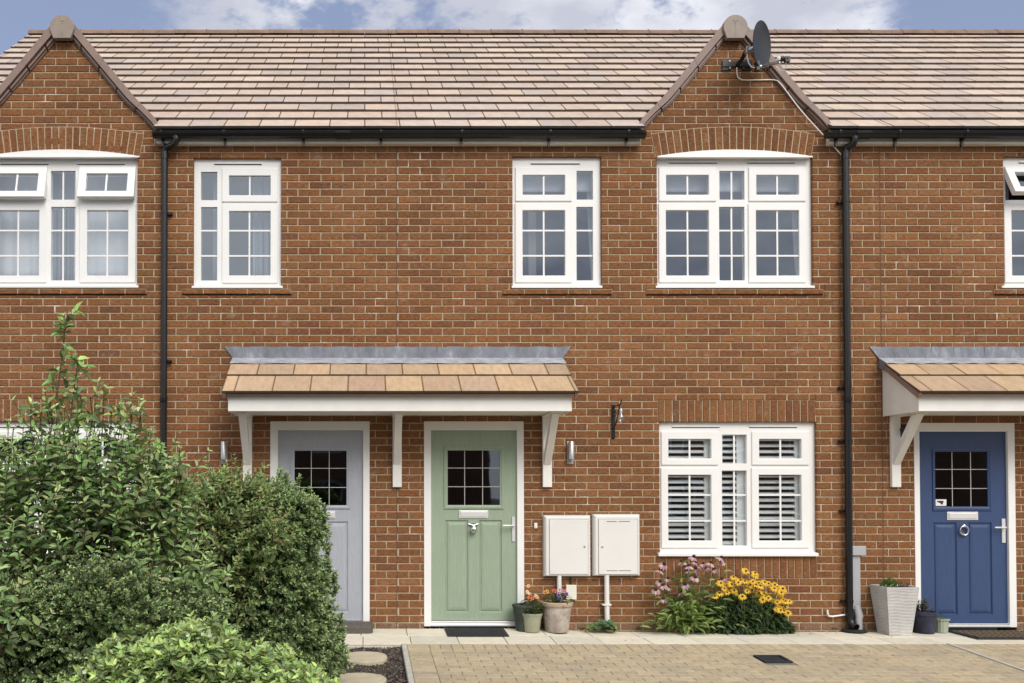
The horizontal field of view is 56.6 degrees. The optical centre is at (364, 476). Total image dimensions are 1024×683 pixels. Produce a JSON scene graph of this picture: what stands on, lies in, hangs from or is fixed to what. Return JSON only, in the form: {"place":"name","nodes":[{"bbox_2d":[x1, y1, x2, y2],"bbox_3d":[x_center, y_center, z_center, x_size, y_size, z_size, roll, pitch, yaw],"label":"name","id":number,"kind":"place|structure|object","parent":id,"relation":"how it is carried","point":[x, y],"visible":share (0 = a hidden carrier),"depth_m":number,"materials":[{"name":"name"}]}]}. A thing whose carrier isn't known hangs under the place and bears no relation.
{"place":"outdoors","nodes":[
{"label":"outdoors","id":0,"kind":"place"},
{"bbox_2d":[336,646,406,682],"bbox_3d":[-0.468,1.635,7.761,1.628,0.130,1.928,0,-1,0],"label":"bark mulch","id":1,"kind":"object","parent":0,"point":[388,661],"visible":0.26,"depth_m":8.00,"materials":[{"name":"brown wood"}]},
{"bbox_2d":[0,301,236,674],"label":"dogwood shrub","id":2,"kind":"object","parent":1,"relation":"on","point":[112,521],"visible":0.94,"depth_m":5.75,"materials":[{"name":"green plant"}]},
{"bbox_2d":[0,550,244,682],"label":"dense shrub","id":3,"kind":"object","parent":1,"relation":"on","point":[82,622],"visible":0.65,"depth_m":5.33,"materials":[{"name":"green plant"}]},
{"bbox_2d":[53,610,340,682],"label":"light green shrub","id":4,"kind":"object","parent":1,"relation":"on","point":[191,650],"visible":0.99,"depth_m":5.00,"materials":[{"name":"green plant"}]},
{"bbox_2d":[144,453,304,631],"bbox_3d":[-1.095,0.765,6.710,1.314,1.888,0.969,0,-1,0],"label":"green shrub","id":5,"kind":"object","parent":1,"relation":"on","point":[230,510],"visible":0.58,"depth_m":6.54,"materials":[{"name":"green plant"}]},
{"bbox_2d":[210,466,353,679],"bbox_3d":[-0.816,0.850,7.012,1.472,1.874,1.085,0,-1,0],"label":"dense shrub","id":6,"kind":"object","parent":1,"relation":"on","point":[297,615],"visible":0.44,"depth_m":6.86,"materials":[{"name":"green plant"}]},
{"bbox_2d":[338,673,386,682],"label":"stepping stone","id":7,"kind":"object","parent":1,"relation":"on","point":[360,678],"visible":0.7,"depth_m":7.46,"materials":[{"name":"beige stone"}]},
{"bbox_2d":[341,651,386,665],"bbox_3d":[-0.006,1.621,8.229,0.410,0.083,0.398,0,-1,0],"label":"stepping stone","id":8,"kind":"object","parent":1,"relation":"on","point":[366,658],"visible":0.7,"depth_m":8.15,"materials":[{"name":"beige stone"}]},
{"bbox_2d":[0,0,1023,54],"label":"sky","id":9,"kind":"structure","parent":0,"point":[17,17],"materials":[{"name":"blue"}]},
{"bbox_2d":[407,645,796,682],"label":"driveway bedding","id":10,"kind":"object","parent":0,"point":[556,682],"visible":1,"depth_m":7.99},
{"bbox_2d":[753,655,792,662],"bbox_3d":[3.551,1.594,8.116,0.240,0.036,0.241,0,-1,0],"label":"drain cover","id":11,"kind":"object","parent":10,"relation":"on","point":[772,659],"visible":1,"depth_m":8.10,"materials":[{"name":"metal"}]},
{"bbox_2d":[341,629,1023,648],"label":"pavement","id":12,"kind":"structure","parent":0,"point":[385,638],"depth_m":8.98,"materials":[{"name":"beige concrete"}]},
{"bbox_2d":[336,621,372,633],"bbox_3d":[-0.298,1.513,9.327,0.757,0.085,0.284,0,-1,0],"label":"doorstep","id":13,"kind":"object","parent":12,"relation":"on","point":[359,627],"visible":0.52,"depth_m":9.19,"materials":[{"name":"concrete"}]},
{"bbox_2d":[444,628,508,636],"bbox_3d":[1.101,1.543,9.226,0.600,0.036,0.384,0,-1,0],"label":"door mat","id":14,"kind":"object","parent":12,"relation":"on","point":[476,632],"depth_m":9.16,"materials":[{"name":"rubber"}]},
{"bbox_2d":[512,603,537,631],"bbox_3d":[1.602,1.414,9.336,0.256,0.258,0.256,0,-1,0],"label":"flower pot","id":15,"kind":"object","parent":12,"relation":"on","point":[518,610],"visible":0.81,"depth_m":9.25,"materials":[{"name":"green ceramic"}]},
{"bbox_2d":[518,584,546,632],"bbox_3d":[1.668,1.311,9.249,0.261,0.471,0.331,1,-1,-45],"label":"potted plant","id":16,"kind":"object","parent":12,"relation":"on","point":[532,622],"visible":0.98,"depth_m":9.21,"materials":[{"name":"green plant"}]},
{"bbox_2d":[540,588,573,632],"bbox_3d":[1.925,1.332,9.320,0.351,0.438,0.378,0,-1,17],"label":"potted plant","id":17,"kind":"object","parent":12,"relation":"on","point":[557,618],"visible":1,"depth_m":9.20,"materials":[{"name":"beige plant"}]},
{"bbox_2d":[586,618,616,631],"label":"round leaved plant","id":18,"kind":"object","parent":12,"relation":"on","point":[609,624],"visible":1,"depth_m":9.30,"materials":[{"name":"green plant"}]},
{"bbox_2d":[641,555,746,634],"bbox_3d":[3.283,1.194,9.293,1.091,0.816,0.403,0,-1,0],"label":"coneflower plant","id":19,"kind":"object","parent":12,"relation":"on","point":[694,610],"visible":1,"depth_m":9.27,"materials":[{"name":"green plant"}]},
{"bbox_2d":[696,568,797,634],"bbox_3d":[3.827,1.263,9.307,1.041,0.711,0.288,0,-1,0],"label":"black eyed susan plant","id":20,"kind":"object","parent":12,"relation":"on","point":[769,613],"visible":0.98,"depth_m":9.27,"materials":[{"name":"green plant"}]},
{"bbox_2d":[841,628,867,632],"bbox_3d":[4.946,1.556,9.413,0.240,0.024,0.240,0,-1,0],"label":"gully cover","id":21,"kind":"object","parent":12,"relation":"on","point":[850,630],"visible":0.93,"depth_m":9.33,"materials":[{"name":"grey plastic"}]},
{"bbox_2d":[869,578,918,635],"bbox_3d":[5.282,1.286,9.303,0.320,0.575,0.320,0,-1,0],"label":"potted plant","id":22,"kind":"object","parent":12,"relation":"on","point":[894,602],"visible":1,"depth_m":9.18,"materials":[{"name":"white plant"}]},
{"bbox_2d":[914,597,936,633],"bbox_3d":[5.600,1.382,9.357,0.257,0.381,0.214,0,-1,0],"label":"potted plant","id":23,"kind":"object","parent":12,"relation":"on","point":[924,621],"visible":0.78,"depth_m":9.29,"materials":[{"name":"blue plant"}]},
{"bbox_2d":[935,612,949,632],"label":"potted plant","id":24,"kind":"object","parent":12,"relation":"on","point":[942,625],"visible":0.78,"depth_m":9.34,"materials":[{"name":"green plant"}]},
{"bbox_2d":[948,630,1023,639],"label":"door mat","id":25,"kind":"object","parent":12,"relation":"on","point":[997,634],"depth_m":9.13,"materials":[{"name":"rubber"}]},
{"bbox_2d":[424,626,996,629],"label":"ground","id":26,"kind":"structure","parent":0,"point":[949,628],"depth_m":13.89,"materials":[{"name":"concrete"}]},
{"bbox_2d":[0,15,396,628],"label":"terraced house","id":27,"kind":"structure","parent":26,"relation":"on","point":[83,105],"depth_m":9.55,"materials":[{"name":"brick"}]},
{"bbox_2d":[0,176,45,275],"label":"curtain","id":28,"kind":"object","parent":27,"relation":"hanging from","point":[28,245],"visible":0.39,"depth_m":9.85,"materials":[{"name":"fabric"}]},
{"bbox_2d":[53,173,72,279],"bbox_3d":[-3.229,-2.684,9.971,0.224,1.211,0.061,0,-1,0],"label":"curtain","id":29,"kind":"object","parent":27,"relation":"hanging from","point":[57,225],"visible":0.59,"depth_m":9.97,"materials":[{"name":"fabric"}]},
{"bbox_2d":[0,422,136,555],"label":"window","id":30,"kind":"structure","parent":27,"relation":"in","point":[3,431],"depth_m":9.54,"materials":[{"name":"white plastic"}]},
{"bbox_2d":[0,159,138,287],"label":"window","id":31,"kind":"structure","parent":27,"relation":"in","point":[44,169],"depth_m":9.58,"materials":[{"name":"white plastic"}]},
{"bbox_2d":[74,173,132,279],"bbox_3d":[-2.763,-2.651,9.851,0.625,1.178,0.023,0,-1,0],"label":"curtain","id":32,"kind":"object","parent":27,"relation":"hanging from","point":[117,245],"visible":0.39,"depth_m":9.85,"materials":[{"name":"fabric"}]},
{"bbox_2d":[160,135,179,559],"bbox_3d":[-1.965,-0.947,9.444,0.227,4.996,0.119,-1,-1,30],"label":"downpipe","id":33,"kind":"object","parent":27,"relation":"attached to","point":[165,214],"visible":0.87,"depth_m":9.45,"materials":[{"name":"black plastic"}]},
{"bbox_2d":[213,174,216,280],"bbox_3d":[-1.564,-2.635,9.791,0.053,1.189,0.023,0,-1,0],"label":"curtain","id":34,"kind":"object","parent":27,"relation":"hanging from","point":[214,228],"visible":0.62,"depth_m":9.79,"materials":[{"name":"fabric"}]},
{"bbox_2d":[220,441,227,463],"bbox_3d":[-1.431,-0.237,9.460,0.064,0.230,0.091,0,-1,0],"label":"wall light","id":35,"kind":"object","parent":27,"relation":"attached to","point":[223,450],"visible":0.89,"depth_m":9.43,"materials":[{"name":"metal"}]},
{"bbox_2d":[192,159,282,288],"bbox_3d":[-1.303,-2.591,9.595,0.930,1.346,0.137,0,-1,0],"label":"window","id":36,"kind":"structure","parent":27,"relation":"in","point":[225,204],"depth_m":9.59,"materials":[{"name":"white plastic"}]},
{"bbox_2d":[252,177,270,275],"bbox_3d":[-1.042,-2.630,9.771,0.266,1.186,0.062,0,-1,0],"label":"curtain","id":37,"kind":"object","parent":27,"relation":"hanging from","point":[261,240],"visible":0.39,"depth_m":9.77,"materials":[{"name":"fabric"}]},
{"bbox_2d":[270,421,369,620],"bbox_3d":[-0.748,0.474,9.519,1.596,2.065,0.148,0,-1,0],"label":"door","id":38,"kind":"structure","parent":27,"relation":"in","point":[332,458],"depth_m":9.52,"materials":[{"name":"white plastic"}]},
{"bbox_2d":[152,130,646,146],"bbox_3d":[0.348,-3.416,9.434,4.979,0.135,0.120,0,-1,0],"label":"gutter","id":39,"kind":"object","parent":27,"relation":"attached to","point":[461,135],"visible":1,"depth_m":9.39,"materials":[{"name":"black plastic"}]},
{"bbox_2d":[222,346,578,486],"bbox_3d":[0.335,-0.613,9.157,3.541,1.439,0.722,0,-1,0],"label":"door canopy","id":40,"kind":"object","parent":27,"relation":"attached to","point":[397,383],"visible":0.96,"depth_m":9.13,"materials":[{"name":"tile"}]},
{"bbox_2d":[401,643,413,682],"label":"kerb","id":41,"kind":"structure","parent":26,"relation":"on","point":[408,670],"depth_m":7.92,"materials":[{"name":"concrete"}]},
{"bbox_2d":[388,15,886,631],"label":"terraced house","id":42,"kind":"structure","parent":26,"relation":"on","point":[710,315],"depth_m":9.54,"materials":[{"name":"brick"}]},
{"bbox_2d":[424,421,523,625],"bbox_3d":[1.112,0.485,9.519,1.019,2.087,0.148,0,-1,0],"label":"door","id":43,"kind":"structure","parent":42,"relation":"in","point":[474,470],"depth_m":9.52,"materials":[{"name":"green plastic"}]},
{"bbox_2d":[511,158,601,288],"bbox_3d":[1.963,-2.598,9.595,0.926,1.359,0.137,0,-1,0],"label":"window","id":44,"kind":"structure","parent":42,"relation":"in","point":[568,168],"depth_m":9.59,"materials":[{"name":"white plastic"}]},
{"bbox_2d":[523,173,590,191],"bbox_3d":[1.997,-3.107,9.720,0.873,0.291,0.005,0,-1,0],"label":"roller blind","id":45,"kind":"object","parent":42,"relation":"attached to","point":[535,184],"visible":0.31,"depth_m":9.72,"materials":[{"name":"fabric"}]},
{"bbox_2d":[543,515,589,602],"bbox_3d":[2.050,0.970,9.440,0.478,1.148,0.087,0,-1,0],"label":"meter box","id":46,"kind":"object","parent":42,"relation":"attached to","point":[566,545],"visible":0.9,"depth_m":9.41,"materials":[{"name":"white plastic"}]},
{"bbox_2d":[549,519,587,573],"bbox_3d":[2.059,0.713,9.409,0.395,0.558,0.014,0,-1,0],"label":"door","id":47,"kind":"structure","parent":46,"relation":"in","point":[568,538],"depth_m":9.41,"materials":[{"name":"white plastic"}]},
{"bbox_2d":[567,441,573,463],"bbox_3d":[2.093,-0.237,9.460,0.064,0.230,0.091,0,-1,0],"label":"wall light","id":48,"kind":"object","parent":42,"relation":"attached to","point":[570,451],"visible":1,"depth_m":9.43,"materials":[{"name":"metal"}]},
{"bbox_2d":[565,576,576,599],"bbox_3d":[2.091,1.127,9.459,0.106,0.248,0.045,0,-1,0],"label":"junction box","id":49,"kind":"object","parent":42,"relation":"attached to","point":[571,589],"visible":0.88,"depth_m":9.44,"materials":[{"name":"beige plastic"}]},
{"bbox_2d":[587,192,591,279],"bbox_3d":[2.387,-2.624,9.750,0.131,1.184,0.024,0,-1,0],"label":"curtain","id":50,"kind":"object","parent":42,"relation":"hanging from","point":[589,213],"visible":0.2,"depth_m":9.75,"materials":[{"name":"fabric"}]},
{"bbox_2d":[592,514,639,620],"bbox_3d":[2.549,0.965,9.441,0.478,1.158,0.087,0,-1,0],"label":"meter box","id":51,"kind":"object","parent":42,"relation":"attached to","point":[615,544],"visible":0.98,"depth_m":9.41,"materials":[{"name":"white plastic"}]},
{"bbox_2d":[598,519,637,573],"bbox_3d":[2.557,0.713,9.409,0.398,0.558,0.014,0,-1,0],"label":"door","id":52,"kind":"structure","parent":51,"relation":"in","point":[617,538],"depth_m":9.41,"materials":[{"name":"white plastic"}]},
{"bbox_2d":[612,398,621,438],"bbox_3d":[2.535,-0.576,9.354,0.032,0.380,0.317,0,-1,0],"label":"hanging bracket","id":53,"kind":"object","parent":42,"relation":"attached to","point":[614,423],"visible":0.99,"depth_m":9.50,"materials":[{"name":"black metal"}]},
{"bbox_2d":[666,173,796,191],"bbox_3d":[3.838,-3.107,9.720,1.550,0.291,0.005,0,-1,0],"label":"roller blind","id":54,"kind":"object","parent":42,"relation":"attached to","point":[699,184],"visible":0.41,"depth_m":9.72,"materials":[{"name":"fabric"}]},
{"bbox_2d":[668,435,798,544],"bbox_3d":[3.772,0.160,9.614,1.540,1.236,0.062,0,-1,0],"label":"plantation shutter","id":55,"kind":"object","parent":42,"relation":"attached to","point":[740,489],"visible":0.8,"depth_m":9.60,"materials":[{"name":"paint"}]},
{"bbox_2d":[655,158,814,288],"bbox_3d":[3.783,-2.606,9.595,1.622,1.374,0.137,0,-1,0],"label":"window","id":56,"kind":"structure","parent":42,"relation":"in","point":[751,203],"depth_m":9.59,"materials":[{"name":"white plastic"}]},
{"bbox_2d":[657,422,818,555],"bbox_3d":[3.793,0.132,9.537,1.629,1.366,0.155,0,-1,0],"label":"window","id":57,"kind":"structure","parent":42,"relation":"in","point":[753,466],"depth_m":9.54,"materials":[{"name":"white plastic"}]},
{"bbox_2d":[722,20,840,154],"bbox_3d":[4.295,-3.890,9.259,1.253,1.256,0.625,0,-1,0],"label":"satellite dish","id":58,"kind":"object","parent":42,"relation":"attached to","point":[760,48],"visible":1,"depth_m":9.35,"materials":[{"name":"black plastic"}]},
{"bbox_2d":[791,192,796,275],"bbox_3d":[4.542,-2.624,9.750,0.162,1.184,0.031,0,-1,0],"label":"curtain","id":59,"kind":"object","parent":42,"relation":"hanging from","point":[794,220],"visible":0.16,"depth_m":9.74,"materials":[{"name":"fabric"}]},
{"bbox_2d":[826,610,844,616],"bbox_3d":[4.771,1.392,9.446,0.187,0.078,0.018,0,-1,0],"label":"overflow pipe","id":60,"kind":"object","parent":42,"relation":"attached to","point":[834,615],"visible":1,"depth_m":9.44,"materials":[{"name":"white plastic"}]},
{"bbox_2d":[836,135,859,629],"bbox_3d":[4.907,-0.944,9.440,0.092,5.002,0.216,1,-1,-37],"label":"downpipe","id":61,"kind":"object","parent":42,"relation":"attached to","point":[847,440],"visible":1,"depth_m":9.44,"materials":[{"name":"black plastic"}]},
{"bbox_2d":[853,546,865,629],"bbox_3d":[4.996,1.127,9.435,0.137,0.838,0.106,0,-1,0],"label":"cable duct","id":62,"kind":"object","parent":42,"relation":"attached to","point":[858,551],"visible":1,"depth_m":9.43,"materials":[{"name":"grey plastic"}]},
{"bbox_2d":[752,29,1023,631],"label":"terraced house","id":63,"kind":"structure","parent":26,"relation":"on","point":[952,237],"depth_m":9.54,"materials":[{"name":"brick"}]},
{"bbox_2d":[900,425,905,435],"bbox_3d":[5.475,-0.459,9.447,0.098,0.120,0.153,-1,-1,30],"label":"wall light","id":64,"kind":"object","parent":63,"relation":"attached to","point":[902,428],"visible":0.36,"depth_m":9.41,"materials":[{"name":"black metal"}]},
{"bbox_2d":[823,130,1023,146],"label":"gutter","id":65,"kind":"object","parent":63,"relation":"attached to","point":[895,135],"visible":1,"depth_m":9.39,"materials":[{"name":"black plastic"}]},
{"bbox_2d":[870,346,1023,486],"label":"door canopy","id":66,"kind":"object","parent":63,"relation":"attached to","point":[919,382],"visible":1,"depth_m":9.21,"materials":[{"name":"wood"}]},
{"bbox_2d":[913,423,1016,626],"bbox_3d":[6.113,0.497,9.525,1.027,2.081,0.135,0,-1,0],"label":"door","id":67,"kind":"structure","parent":63,"relation":"in","point":[965,548],"depth_m":9.52,"materials":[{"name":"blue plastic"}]},
{"bbox_2d":[936,499,945,505],"bbox_3d":[5.893,0.271,9.534,0.110,0.066,0.001,0,-1,0],"label":"warning sticker","id":68,"kind":"object","parent":67,"relation":"attached to","point":[940,502],"visible":1,"depth_m":9.53,"materials":[{"name":"white plastic"}]},
{"bbox_2d":[1001,158,1023,287],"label":"window","id":69,"kind":"structure","parent":63,"relation":"in","point":[1012,167],"depth_m":9.58,"materials":[{"name":"white plastic"}]},
{"bbox_2d":[946,643,1023,671],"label":"edging strip","id":70,"kind":"object","parent":26,"relation":"on","point":[990,658],"visible":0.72,"depth_m":8.15,"materials":[{"name":"concrete"}]},
{"bbox_2d":[407,644,1023,682],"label":"driveway","id":71,"kind":"structure","parent":0,"point":[709,663],"depth_m":7.96,"materials":[{"name":"beige brick"}]},
{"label":"pavement bedding","id":72,"kind":"structure","parent":0,"visible":0},
{"bbox_2d":[407,627,875,631],"bbox_3d":[3.438,1.558,9.458,6.083,0.048,0.045,0,-1,0],"label":"grit","id":73,"kind":"object","parent":72,"relation":"on","point":[628,631],"visible":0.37,"depth_m":9.46,"materials":[{"name":"grey gravel"}]}
]}

